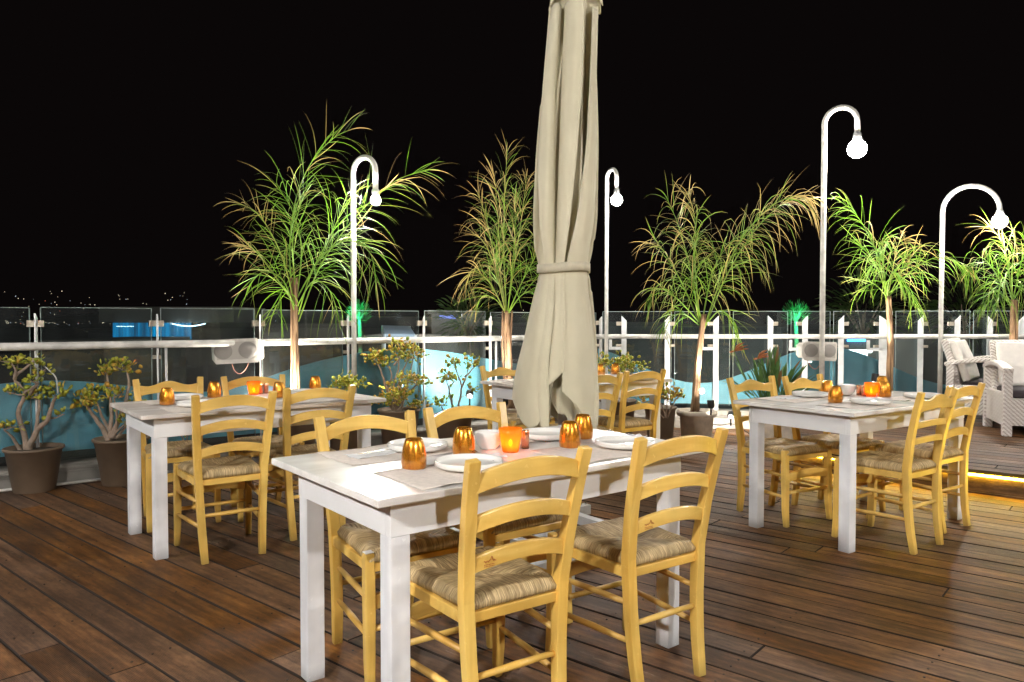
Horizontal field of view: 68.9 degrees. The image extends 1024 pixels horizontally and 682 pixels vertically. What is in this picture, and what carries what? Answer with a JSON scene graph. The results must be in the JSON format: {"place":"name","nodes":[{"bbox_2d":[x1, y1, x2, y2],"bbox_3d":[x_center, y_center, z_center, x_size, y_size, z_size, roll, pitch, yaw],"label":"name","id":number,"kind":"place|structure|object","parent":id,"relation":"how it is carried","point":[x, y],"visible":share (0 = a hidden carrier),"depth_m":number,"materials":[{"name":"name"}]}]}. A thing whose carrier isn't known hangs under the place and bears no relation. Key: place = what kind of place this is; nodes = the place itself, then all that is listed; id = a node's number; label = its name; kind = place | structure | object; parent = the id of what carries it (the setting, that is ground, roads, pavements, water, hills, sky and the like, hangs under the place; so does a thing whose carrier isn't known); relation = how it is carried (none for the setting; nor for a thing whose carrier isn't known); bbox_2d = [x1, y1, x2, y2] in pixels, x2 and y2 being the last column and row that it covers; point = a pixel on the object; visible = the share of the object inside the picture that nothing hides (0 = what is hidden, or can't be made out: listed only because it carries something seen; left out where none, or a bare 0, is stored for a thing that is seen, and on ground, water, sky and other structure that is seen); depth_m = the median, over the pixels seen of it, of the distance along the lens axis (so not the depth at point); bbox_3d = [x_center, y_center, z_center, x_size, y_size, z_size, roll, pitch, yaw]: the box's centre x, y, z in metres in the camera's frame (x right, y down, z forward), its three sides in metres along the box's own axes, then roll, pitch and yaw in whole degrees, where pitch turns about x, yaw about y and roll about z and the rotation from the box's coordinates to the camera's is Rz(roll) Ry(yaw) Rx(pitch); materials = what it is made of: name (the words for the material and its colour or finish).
{"place":"outdoors","nodes":[
{"label":"outdoors","id":0,"kind":"place"},
{"bbox_2d":[84,329,201,338],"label":"building","id":1,"kind":"structure","parent":0,"point":[104,333],"depth_m":45.01,"materials":[{"name":"grey"}]},
{"bbox_2d":[99,307,264,445],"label":"pavilion","id":2,"kind":"structure","parent":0,"point":[199,362],"depth_m":39.53,"materials":[{"name":"grey"}]},
{"bbox_2d":[251,323,365,435],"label":"building","id":3,"kind":"structure","parent":0,"point":[276,359],"depth_m":30.02,"materials":[{"name":"grey"}]},
{"bbox_2d":[382,325,416,348],"bbox_3d":[-2.939,0.053,19.308,0.803,0.914,1.650,0,2,-12],"label":"awning","id":4,"kind":"object","parent":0,"point":[399,331],"visible":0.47,"depth_m":19.08,"materials":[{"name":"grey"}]},
{"bbox_2d":[428,310,486,419],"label":"building","id":5,"kind":"structure","parent":0,"point":[478,350],"depth_m":32.00,"materials":[{"name":"grey"}]},
{"bbox_2d":[0,324,937,358],"bbox_3d":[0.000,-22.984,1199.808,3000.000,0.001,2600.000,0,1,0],"label":"ground","id":6,"kind":"structure","parent":0,"point":[14,335],"depth_m":515.14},
{"bbox_2d":[0,349,103,465],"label":"building","id":7,"kind":"structure","parent":6,"relation":"on","point":[71,365],"depth_m":23.86,"materials":[{"name":"grey"}]},
{"bbox_2d":[38,337,189,443],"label":"building","id":8,"kind":"structure","parent":6,"relation":"on","point":[176,362],"depth_m":28.55,"materials":[{"name":"grey"}]},
{"bbox_2d":[345,300,371,352],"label":"tree","id":9,"kind":"object","parent":6,"relation":"on","point":[359,314],"visible":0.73,"depth_m":23.95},
{"bbox_2d":[345,334,456,429],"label":"building","id":10,"kind":"structure","parent":6,"relation":"on","point":[441,346],"depth_m":24.02,"materials":[{"name":"grey"}]},
{"bbox_2d":[431,283,501,419],"bbox_3d":[-1.548,2.734,26.095,2.626,9.613,2.581,0,1,0],"label":"tree","id":11,"kind":"object","parent":6,"relation":"on","point":[468,330],"visible":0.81,"depth_m":25.93,"materials":[{"name":"plant"}]},
{"bbox_2d":[781,299,810,351],"bbox_3d":[8.364,3.195,22.099,0.880,8.900,0.885,0,1,0],"label":"tree","id":12,"kind":"object","parent":6,"relation":"on","point":[796,316],"visible":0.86,"depth_m":21.95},
{"bbox_2d":[812,266,913,333],"bbox_3d":[12.188,2.424,26.109,3.293,10.232,3.307,0,1,0],"label":"tree","id":13,"kind":"object","parent":6,"relation":"on","point":[851,318],"visible":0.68,"depth_m":25.87,"materials":[{"name":"plant"}]},
{"bbox_2d":[911,269,1019,355],"bbox_3d":[15.796,2.494,26.143,3.409,10.092,3.363,0,1,0],"label":"tree","id":14,"kind":"object","parent":6,"relation":"on","point":[957,306],"visible":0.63,"depth_m":25.85,"materials":[{"name":"plant"}]},
{"bbox_2d":[0,311,1003,327],"bbox_3d":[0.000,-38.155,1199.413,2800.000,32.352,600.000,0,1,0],"label":"hills","id":15,"kind":"structure","parent":0,"point":[85,321],"depth_m":1041.01,"materials":[{"name":"black"}]},
{"bbox_2d":[486,323,526,362],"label":"building","id":16,"kind":"structure","parent":0,"point":[518,328],"depth_m":30.01,"materials":[{"name":"grey"}]},
{"bbox_2d":[0,428,1023,681],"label":"deck floor","id":17,"kind":"structure","parent":0,"point":[880,604],"depth_m":3.24,"materials":[{"name":"wood"}]},
{"bbox_2d":[1,442,64,493],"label":"plant pot","id":18,"kind":"object","parent":17,"relation":"on","point":[35,470],"visible":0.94,"depth_m":5.25,"materials":[{"name":"ceramic"}]},
{"bbox_2d":[0,353,75,449],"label":"jade plant","id":19,"kind":"object","parent":18,"relation":"on","point":[30,391],"visible":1,"depth_m":5.34,"materials":[{"name":"green plant"}]},
{"bbox_2d":[91,434,149,486],"bbox_3d":[-2.934,0.897,5.606,0.394,0.345,0.394,0,1,0],"label":"plant pot","id":20,"kind":"object","parent":17,"relation":"on","point":[111,455],"visible":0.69,"depth_m":5.46,"materials":[{"name":"ceramic"}]},
{"bbox_2d":[73,356,146,440],"bbox_3d":[-3.003,0.444,5.602,0.514,0.657,0.361,0,1,0],"label":"jade plant","id":21,"kind":"object","parent":20,"relation":"on","point":[110,432],"visible":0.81,"depth_m":5.58,"materials":[{"name":"green plant"}]},
{"bbox_2d":[132,377,220,532],"bbox_3d":[-2.065,0.669,4.591,0.416,0.859,0.493,-1,2,-34],"label":"taverna chair","id":22,"kind":"object","parent":17,"relation":"on","point":[179,451],"visible":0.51,"depth_m":4.53,"materials":[{"name":"yellow wood"}]},
{"bbox_2d":[173,391,276,564],"bbox_3d":[-1.526,0.685,3.955,0.416,0.859,0.505,-1,2,-36],"label":"taverna chair","id":23,"kind":"object","parent":17,"relation":"on","point":[196,470],"visible":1,"depth_m":3.86,"materials":[{"name":"yellow wood"}]},
{"bbox_2d":[110,393,385,559],"bbox_3d":[-1.533,0.726,4.412,1.364,0.750,0.765,-1,2,-39],"label":"dining table","id":24,"kind":"object","parent":17,"relation":"on","point":[156,424],"visible":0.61,"depth_m":4.01,"materials":[{"name":"white paint"}]},
{"bbox_2d":[159,387,174,404],"bbox_3d":[-1.923,0.308,4.158,0.081,0.094,0.081,0,1,0],"label":"glass tumbler","id":25,"kind":"object","parent":24,"relation":"on","point":[167,396],"visible":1,"depth_m":4.13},
{"bbox_2d":[158,406,256,412],"bbox_3d":[-1.644,0.356,4.041,0.444,0.005,0.293,-1,2,-39],"label":"placemat","id":26,"kind":"object","parent":24,"relation":"on","point":[173,409],"visible":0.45,"depth_m":3.98,"materials":[{"name":"beige paper"}]},
{"bbox_2d":[220,374,304,521],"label":"taverna chair","id":27,"kind":"object","parent":17,"relation":"on","point":[276,440],"visible":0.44,"depth_m":4.86,"materials":[{"name":"yellow wood"}]},
{"bbox_2d":[277,424,314,443],"bbox_3d":[-1.837,0.860,6.375,0.364,0.380,0.364,0,1,0],"label":"plant pot","id":28,"kind":"object","parent":17,"relation":"on","point":[297,429],"visible":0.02,"depth_m":6.25,"materials":[{"name":"ceramic"}]},
{"bbox_2d":[216,106,456,388],"bbox_3d":[-1.538,-0.642,6.386,2.152,2.682,1.268,0,1,0],"label":"palm tree","id":29,"kind":"object","parent":28,"relation":"on","point":[293,295],"visible":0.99,"depth_m":6.32,"materials":[{"name":"green plant"}]},
{"bbox_2d":[259,384,355,540],"bbox_3d":[-1.199,0.675,4.357,0.416,0.859,0.505,-1,2,-36],"label":"taverna chair","id":30,"kind":"object","parent":17,"relation":"on","point":[289,440],"visible":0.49,"depth_m":4.16,"materials":[{"name":"yellow wood"}]},
{"bbox_2d":[330,422,356,450],"bbox_3d":[-1.502,0.843,6.624,0.344,0.400,0.344,0,1,0],"label":"plant pot","id":31,"kind":"object","parent":17,"relation":"on","point":[335,443],"visible":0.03,"depth_m":6.52,"materials":[{"name":"ceramic"}]},
{"bbox_2d":[327,370,366,390],"bbox_3d":[-1.467,0.378,6.608,0.357,0.276,0.263,0,2,17],"label":"jade plant","id":32,"kind":"object","parent":31,"relation":"on","point":[345,381],"visible":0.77,"depth_m":6.60,"materials":[{"name":"green plant"}]},
{"bbox_2d":[350,155,380,392],"bbox_3d":[-1.365,-0.336,6.876,0.377,2.743,0.124,1,2,32],"label":"lamp post","id":33,"kind":"object","parent":17,"relation":"on","point":[358,160],"visible":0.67,"depth_m":6.91,"materials":[{"name":"white metal"}]},
{"bbox_2d":[313,410,458,681],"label":"taverna chair","id":34,"kind":"object","parent":17,"relation":"on","point":[358,544],"visible":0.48,"depth_m":2.66,"materials":[{"name":"yellow wood"}]},
{"bbox_2d":[377,406,420,443],"bbox_3d":[-1.056,0.834,6.974,0.404,0.400,0.404,0,1,0],"label":"plant pot","id":35,"kind":"object","parent":17,"relation":"on","point":[388,435],"visible":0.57,"depth_m":6.83,"materials":[{"name":"ceramic"}]},
{"bbox_2d":[360,334,433,410],"bbox_3d":[-1.070,0.330,6.945,0.712,0.792,0.482,0,1,0],"label":"jade plant","id":36,"kind":"object","parent":35,"relation":"on","point":[397,393],"visible":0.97,"depth_m":6.94,"materials":[{"name":"green plant"}]},
{"bbox_2d":[434,412,471,438],"bbox_3d":[-0.530,0.849,6.774,0.364,0.380,0.364,0,1,0],"label":"plant pot","id":37,"kind":"object","parent":17,"relation":"on","point":[446,430],"visible":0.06,"depth_m":6.63,"materials":[{"name":"brown plastic"}]},
{"bbox_2d":[426,352,480,410],"bbox_3d":[-0.524,0.407,6.769,0.495,0.604,0.276,0,1,0],"label":"jade plant","id":38,"kind":"object","parent":37,"relation":"on","point":[475,363],"visible":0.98,"depth_m":6.74,"materials":[{"name":"green plant"}]},
{"bbox_2d":[2,495,943,681],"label":"deck screws","id":39,"kind":"object","parent":17,"relation":"attached to","point":[330,595],"visible":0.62,"depth_m":3.06,"materials":[{"name":"grey"}]},
{"bbox_2d":[272,425,703,681],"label":"dining table","id":40,"kind":"object","parent":17,"relation":"on","point":[395,514],"visible":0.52,"depth_m":2.34,"materials":[{"name":"white paint"}]},
{"bbox_2d":[316,444,451,465],"bbox_3d":[-0.428,0.392,2.640,0.445,0.006,0.294,-1,2,-38],"label":"placemat","id":41,"kind":"object","parent":40,"relation":"on","point":[338,456],"visible":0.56,"depth_m":2.57,"materials":[{"name":"fabric"}]},
{"bbox_2d":[344,447,396,458],"bbox_3d":[-0.480,0.389,2.605,0.101,0.010,0.202,1,2,38],"label":"napkin","id":42,"kind":"object","parent":41,"relation":"on","point":[378,453],"visible":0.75,"depth_m":2.59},
{"bbox_2d":[387,438,447,452],"bbox_3d":[-0.341,0.379,2.694,0.216,0.028,0.216,0,1,0],"label":"plate","id":43,"kind":"object","parent":41,"relation":"on","point":[430,444],"visible":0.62,"depth_m":2.72,"materials":[{"name":"white ceramic"}]},
{"bbox_2d":[374,460,508,489],"bbox_3d":[-0.162,0.401,2.303,0.445,0.005,0.296,-1,2,-38],"label":"placemat","id":44,"kind":"object","parent":40,"relation":"on","point":[429,476],"visible":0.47,"depth_m":2.22,"materials":[{"name":"fabric"}]},
{"bbox_2d":[401,437,426,469],"bbox_3d":[-0.310,0.354,2.358,0.081,0.094,0.081,0,1,0],"label":"glass tumbler","id":45,"kind":"object","parent":44,"relation":"on","point":[413,456],"visible":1,"depth_m":2.33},
{"bbox_2d":[434,453,502,471],"bbox_3d":[-0.137,0.388,2.359,0.216,0.028,0.216,0,1,0],"label":"plate","id":46,"kind":"object","parent":44,"relation":"on","point":[454,462],"visible":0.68,"depth_m":2.40,"materials":[{"name":"white ceramic"}]},
{"bbox_2d":[452,426,474,453],"bbox_3d":[-0.169,0.348,2.604,0.081,0.094,0.081,0,1,0],"label":"glass tumbler","id":47,"kind":"object","parent":40,"relation":"on","point":[463,440],"visible":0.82,"depth_m":2.57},
{"bbox_2d":[474,429,500,449],"bbox_3d":[-0.086,0.361,2.724,0.104,0.062,0.104,0,1,0],"label":"bowl","id":48,"kind":"object","parent":40,"relation":"on","point":[487,439],"visible":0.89,"depth_m":2.69,"materials":[{"name":"white ceramic"}]},
{"bbox_2d":[474,435,543,444],"bbox_3d":[0.061,0.383,3.022,0.445,0.005,0.294,-1,2,-38],"label":"placemat","id":49,"kind":"object","parent":40,"relation":"on","point":[530,440],"visible":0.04,"depth_m":2.90,"materials":[{"name":"fabric"}]},
{"bbox_2d":[522,427,559,440],"bbox_3d":[0.137,0.372,2.963,0.216,0.028,0.216,0,1,0],"label":"plate","id":50,"kind":"object","parent":49,"relation":"on","point":[546,433],"visible":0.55,"depth_m":3.01,"materials":[{"name":"white ceramic"}]},
{"bbox_2d":[499,426,521,452],"bbox_3d":[-0.005,0.353,2.663,0.083,0.086,0.083,0,1,0],"label":"candle holder","id":51,"kind":"object","parent":40,"relation":"on","point":[510,438],"visible":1,"depth_m":2.63,"materials":[{"name":"orange glass"}]},
{"bbox_2d":[530,442,631,462],"bbox_3d":[0.325,0.392,2.684,0.446,0.004,0.293,-1,2,-38],"label":"placemat","id":52,"kind":"object","parent":40,"relation":"on","point":[599,453],"visible":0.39,"depth_m":2.64,"materials":[{"name":"fabric"}]},
{"bbox_2d":[559,421,580,447],"bbox_3d":[0.213,0.344,2.756,0.081,0.094,0.081,0,1,0],"label":"glass tumbler","id":53,"kind":"object","parent":52,"relation":"on","point":[569,435],"visible":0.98,"depth_m":2.73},
{"bbox_2d":[595,435,653,449],"bbox_3d":[0.416,0.377,2.756,0.216,0.028,0.216,0,1,0],"label":"plate","id":54,"kind":"object","parent":52,"relation":"on","point":[620,442],"visible":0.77,"depth_m":2.79,"materials":[{"name":"white ceramic"}]},
{"bbox_2d":[574,414,592,439],"bbox_3d":[0.282,0.339,2.962,0.081,0.094,0.081,0,1,0],"label":"glass tumbler","id":55,"kind":"object","parent":40,"relation":"on","point":[584,422],"visible":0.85,"depth_m":2.93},
{"bbox_2d":[423,402,572,648],"bbox_3d":[-0.067,0.708,3.076,0.416,0.859,0.505,-1,2,-37],"label":"taverna chair","id":56,"kind":"object","parent":17,"relation":"on","point":[525,528],"visible":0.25,"depth_m":2.97,"materials":[{"name":"yellow wood"}]},
{"bbox_2d":[410,445,591,681],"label":"taverna chair","id":57,"kind":"object","parent":17,"relation":"on","point":[468,578],"visible":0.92,"depth_m":2.13,"materials":[{"name":"yellow wood"}]},
{"bbox_2d":[507,409,516,413],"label":"plant pot","id":58,"kind":"object","parent":17,"relation":"on","point":[511,410],"visible":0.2,"depth_m":7.14,"materials":[{"name":"ceramic"}]},
{"bbox_2d":[438,133,538,408],"bbox_3d":[-0.046,-0.690,7.245,1.259,2.735,1.115,0,2,18],"label":"palm tree","id":59,"kind":"object","parent":58,"relation":"on","point":[506,329],"visible":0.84,"depth_m":7.27,"materials":[{"name":"green plant"}]},
{"bbox_2d":[480,366,554,428],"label":"taverna chair","id":60,"kind":"object","parent":17,"relation":"on","point":[513,420],"visible":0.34,"depth_m":6.06,"materials":[{"name":"yellow wood"}]},
{"bbox_2d":[450,0,603,568],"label":"parasol","id":61,"kind":"object","parent":17,"relation":"on","point":[556,374],"visible":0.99,"depth_m":3.93,"materials":[{"name":"beige fabric"}]},
{"bbox_2d":[480,374,672,438],"bbox_3d":[0.524,0.685,5.957,1.364,0.750,0.765,-1,2,-36],"label":"dining table","id":62,"kind":"object","parent":17,"relation":"on","point":[502,390],"visible":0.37,"depth_m":5.82,"materials":[{"name":"white paint"}]},
{"bbox_2d":[549,372,622,430],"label":"taverna chair","id":63,"kind":"object","parent":17,"relation":"on","point":[613,398],"visible":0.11,"depth_m":5.29,"materials":[{"name":"yellow wood"}]},
{"bbox_2d":[604,167,621,373],"bbox_3d":[1.146,-0.499,8.597,0.128,2.981,0.321,-1,2,-27],"label":"lamp post","id":64,"kind":"object","parent":17,"relation":"on","point":[616,199],"visible":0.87,"depth_m":8.65,"materials":[{"name":"white metal"}]},
{"bbox_2d":[599,398,636,433],"bbox_3d":[1.081,0.807,7.624,0.384,0.420,0.384,0,1,0],"label":"plant pot","id":65,"kind":"object","parent":17,"relation":"on","point":[630,401],"visible":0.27,"depth_m":7.49,"materials":[{"name":"ceramic"}]},
{"bbox_2d":[597,349,650,374],"bbox_3d":[1.095,0.324,7.537,0.678,0.468,0.436,0,2,10],"label":"jade plant","id":66,"kind":"object","parent":65,"relation":"on","point":[624,362],"visible":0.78,"depth_m":7.53,"materials":[{"name":"green plant"}]},
{"bbox_2d":[598,369,665,437],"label":"taverna chair","id":67,"kind":"object","parent":17,"relation":"on","point":[623,423],"visible":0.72,"depth_m":5.61,"materials":[{"name":"yellow wood"}]},
{"bbox_2d":[545,427,728,681],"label":"taverna chair","id":68,"kind":"object","parent":17,"relation":"on","point":[626,544],"visible":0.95,"depth_m":2.50,"materials":[{"name":"yellow wood"}]},
{"bbox_2d":[645,405,676,439],"bbox_3d":[1.423,0.829,7.174,0.324,0.400,0.324,0,1,0],"label":"plant pot","id":69,"kind":"object","parent":17,"relation":"on","point":[666,428],"visible":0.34,"depth_m":7.06,"materials":[{"name":"ceramic"}]},
{"bbox_2d":[636,382,684,418],"bbox_3d":[1.369,0.546,6.899,0.457,0.352,0.287,0,2,13],"label":"jade plant","id":70,"kind":"object","parent":69,"relation":"on","point":[672,396],"visible":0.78,"depth_m":6.88,"materials":[{"name":"green plant"}]},
{"bbox_2d":[676,408,716,437],"bbox_3d":[1.786,0.848,7.224,0.390,0.360,0.390,0,1,0],"label":"plant pot","id":71,"kind":"object","parent":17,"relation":"on","point":[700,422],"visible":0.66,"depth_m":7.09,"materials":[{"name":"ceramic"}]},
{"bbox_2d":[630,170,828,411],"bbox_3d":[2.121,-0.490,7.263,2.018,2.425,1.210,0,1,0],"label":"palm tree","id":72,"kind":"object","parent":71,"relation":"on","point":[702,320],"visible":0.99,"depth_m":7.17,"materials":[{"name":"green plant"}]},
{"bbox_2d":[749,424,792,438],"bbox_3d":[2.458,0.857,7.025,0.340,0.351,0.340,0,1,0],"label":"planter box","id":73,"kind":"object","parent":17,"relation":"on","point":[786,431],"visible":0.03,"depth_m":6.85,"materials":[{"name":"wood"}]},
{"bbox_2d":[723,342,815,398],"bbox_3d":[2.431,0.357,6.978,1.119,0.701,0.534,0,1,0],"label":"bird of paradise","id":74,"kind":"object","parent":73,"relation":"on","point":[773,365],"visible":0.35,"depth_m":6.88,"materials":[{"name":"green plant"}]},
{"bbox_2d":[726,376,832,527],"bbox_3d":[1.676,0.666,4.693,0.416,0.859,0.493,-1,2,-29],"label":"taverna chair","id":75,"kind":"object","parent":17,"relation":"on","point":[778,449],"visible":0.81,"depth_m":4.59,"materials":[{"name":"yellow wood"}]},
{"bbox_2d":[781,374,885,510],"bbox_3d":[2.092,0.662,4.865,0.416,0.859,0.492,-1,2,-33],"label":"taverna chair","id":76,"kind":"object","parent":17,"relation":"on","point":[832,440],"visible":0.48,"depth_m":4.89,"materials":[{"name":"yellow wood"}]},
{"bbox_2d":[819,105,866,378],"bbox_3d":[3.362,-0.697,7.644,0.471,3.426,0.182,1,2,27],"label":"lamp post","id":77,"kind":"object","parent":17,"relation":"on","point":[857,147],"visible":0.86,"depth_m":7.69,"materials":[{"name":"white metal"}]},
{"bbox_2d":[733,389,980,552],"bbox_3d":[2.088,0.723,4.502,1.364,0.750,0.765,-1,2,-34],"label":"dining table","id":78,"kind":"object","parent":17,"relation":"on","point":[848,425],"visible":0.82,"depth_m":4.14,"materials":[{"name":"white paint"}]},
{"bbox_2d":[752,395,827,402],"bbox_3d":[1.709,0.344,4.497,0.444,0.006,0.294,-1,2,-34],"label":"placemat","id":79,"kind":"object","parent":78,"relation":"on","point":[798,400],"visible":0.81,"depth_m":4.43,"materials":[{"name":"fabric"}]},
{"bbox_2d":[792,391,827,397],"bbox_3d":[1.841,0.329,4.603,0.216,0.028,0.216,0,1,0],"label":"plate","id":80,"kind":"object","parent":79,"relation":"on","point":[813,394],"visible":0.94,"depth_m":4.55,"materials":[{"name":"white ceramic"}]},
{"bbox_2d":[828,386,842,402],"bbox_3d":[1.851,0.305,4.270,0.081,0.094,0.081,0,1,0],"label":"glass tumbler","id":81,"kind":"object","parent":78,"relation":"on","point":[835,394],"visible":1,"depth_m":4.24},
{"bbox_2d":[819,402,906,409],"bbox_3d":[1.950,0.354,4.141,0.446,0.004,0.293,-1,2,-34],"label":"placemat","id":82,"kind":"object","parent":78,"relation":"on","point":[850,405],"visible":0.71,"depth_m":4.11,"materials":[{"name":"beige paper"}]},
{"bbox_2d":[849,397,891,404],"bbox_3d":[2.016,0.340,4.196,0.216,0.028,0.216,0,1,0],"label":"plate","id":83,"kind":"object","parent":82,"relation":"on","point":[870,401],"visible":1,"depth_m":4.16,"materials":[{"name":"white ceramic"}]},
{"bbox_2d":[877,381,891,396],"bbox_3d":[2.297,0.296,4.602,0.081,0.094,0.081,0,1,0],"label":"glass tumbler","id":84,"kind":"object","parent":78,"relation":"on","point":[884,389],"visible":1,"depth_m":4.57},
{"bbox_2d":[831,388,959,554],"bbox_3d":[2.110,0.681,4.121,0.416,0.859,0.493,-1,2,-36],"label":"taverna chair","id":85,"kind":"object","parent":17,"relation":"on","point":[872,465],"visible":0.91,"depth_m":4.04,"materials":[{"name":"yellow wood"}]},
{"bbox_2d":[801,458,1023,499],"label":"platform riser","id":86,"kind":"object","parent":17,"relation":"on","point":[996,487],"depth_m":5.24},
{"bbox_2d":[866,382,984,533],"bbox_3d":[2.492,0.671,4.497,0.416,0.859,0.505,-1,2,-34],"label":"taverna chair","id":87,"kind":"object","parent":17,"relation":"on","point":[952,454],"visible":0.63,"depth_m":4.43,"materials":[{"name":"yellow wood"}]},
{"bbox_2d":[0,0,1023,323],"label":"sky","id":88,"kind":"structure","parent":0,"point":[125,125],"materials":[{"name":"black"}]},
{"bbox_2d":[596,322,680,405],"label":"building","id":89,"kind":"structure","parent":0,"point":[645,349],"depth_m":28.02,"materials":[{"name":"grey"}]},
{"bbox_2d":[672,326,788,408],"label":"building","id":90,"kind":"structure","parent":0,"point":[685,354],"depth_m":26.03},
{"bbox_2d":[782,331,917,376],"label":"building","id":91,"kind":"structure","parent":0,"point":[906,355],"depth_m":24.02,"materials":[{"name":"grey"}]},
{"bbox_2d":[799,415,1023,478],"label":"raised platform","id":92,"kind":"structure","parent":0,"point":[993,451],"depth_m":6.30,"materials":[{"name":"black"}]},
{"bbox_2d":[937,184,1007,393],"bbox_3d":[5.000,-0.439,8.147,0.680,2.545,0.150,1,2,22],"label":"lamp post","id":93,"kind":"object","parent":92,"relation":"on","point":[999,219],"visible":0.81,"depth_m":8.20,"materials":[{"name":"white metal"}]},
{"bbox_2d":[941,338,1023,426],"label":"wicker armchair","id":94,"kind":"object","parent":92,"relation":"on","point":[960,364],"visible":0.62,"depth_m":7.78,"materials":[{"name":"white wicker"}]},
{"bbox_2d":[983,340,1023,436],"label":"wicker armchair","id":95,"kind":"object","parent":92,"relation":"on","point":[1003,391],"visible":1,"depth_m":7.21,"materials":[{"name":"white wicker"}]},
{"bbox_2d":[869,326,1009,384],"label":"building","id":96,"kind":"structure","parent":0,"point":[930,363],"depth_m":30.64,"materials":[{"name":"grey"}]},
{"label":"terrace slab","id":97,"kind":"structure","parent":0,"visible":0},
{"bbox_2d":[0,416,557,488],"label":"grey curb","id":98,"kind":"structure","parent":97,"relation":"on","point":[78,469],"depth_m":5.66,"materials":[{"name":"concrete"}]},
{"bbox_2d":[0,307,602,463],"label":"glass fence","id":99,"kind":"object","parent":98,"relation":"on","point":[77,428],"visible":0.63,"depth_m":6.46,"materials":[{"name":"grey"}]},
{"bbox_2d":[211,338,263,373],"bbox_3d":[-2.321,0.131,6.372,0.405,0.300,0.218,-3,1,2],"label":"loudspeaker","id":100,"kind":"object","parent":99,"relation":"attached to","point":[248,350],"visible":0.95,"depth_m":6.27,"materials":[{"name":"white plastic"}]},
{"bbox_2d":[598,408,749,428],"bbox_3d":[5.015,1.062,8.395,8.350,0.470,0.540,0,2,7],"label":"stone ledge","id":101,"kind":"object","parent":97,"relation":"on","point":[721,417],"depth_m":8.54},
{"bbox_2d":[598,311,1023,409],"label":"glass fence","id":102,"kind":"object","parent":101,"relation":"on","point":[847,366],"visible":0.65,"depth_m":8.69,"materials":[{"name":"grey"}]},
{"bbox_2d":[796,341,836,368],"bbox_3d":[3.212,0.152,7.923,0.394,0.295,0.214,2,1,-8],"label":"loudspeaker","id":103,"kind":"object","parent":102,"relation":"attached to","point":[807,350],"visible":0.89,"depth_m":7.83,"materials":[{"name":"white plastic"}]},
{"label":"plant pot","id":104,"kind":"object","parent":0,"visible":0},
{"bbox_2d":[826,190,994,390],"bbox_3d":[4.063,-0.461,7.849,1.943,2.244,1.060,-1,2,-24],"label":"palm tree","id":105,"kind":"object","parent":104,"relation":"on","point":[887,292],"visible":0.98,"depth_m":7.72,"materials":[{"name":"green plant"}]},
{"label":"plant pot","id":106,"kind":"object","parent":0,"visible":0},
{"bbox_2d":[953,213,1023,339],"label":"palm tree","id":107,"kind":"object","parent":106,"relation":"on","point":[1014,315],"visible":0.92,"depth_m":7.93,"materials":[{"name":"green plant"}]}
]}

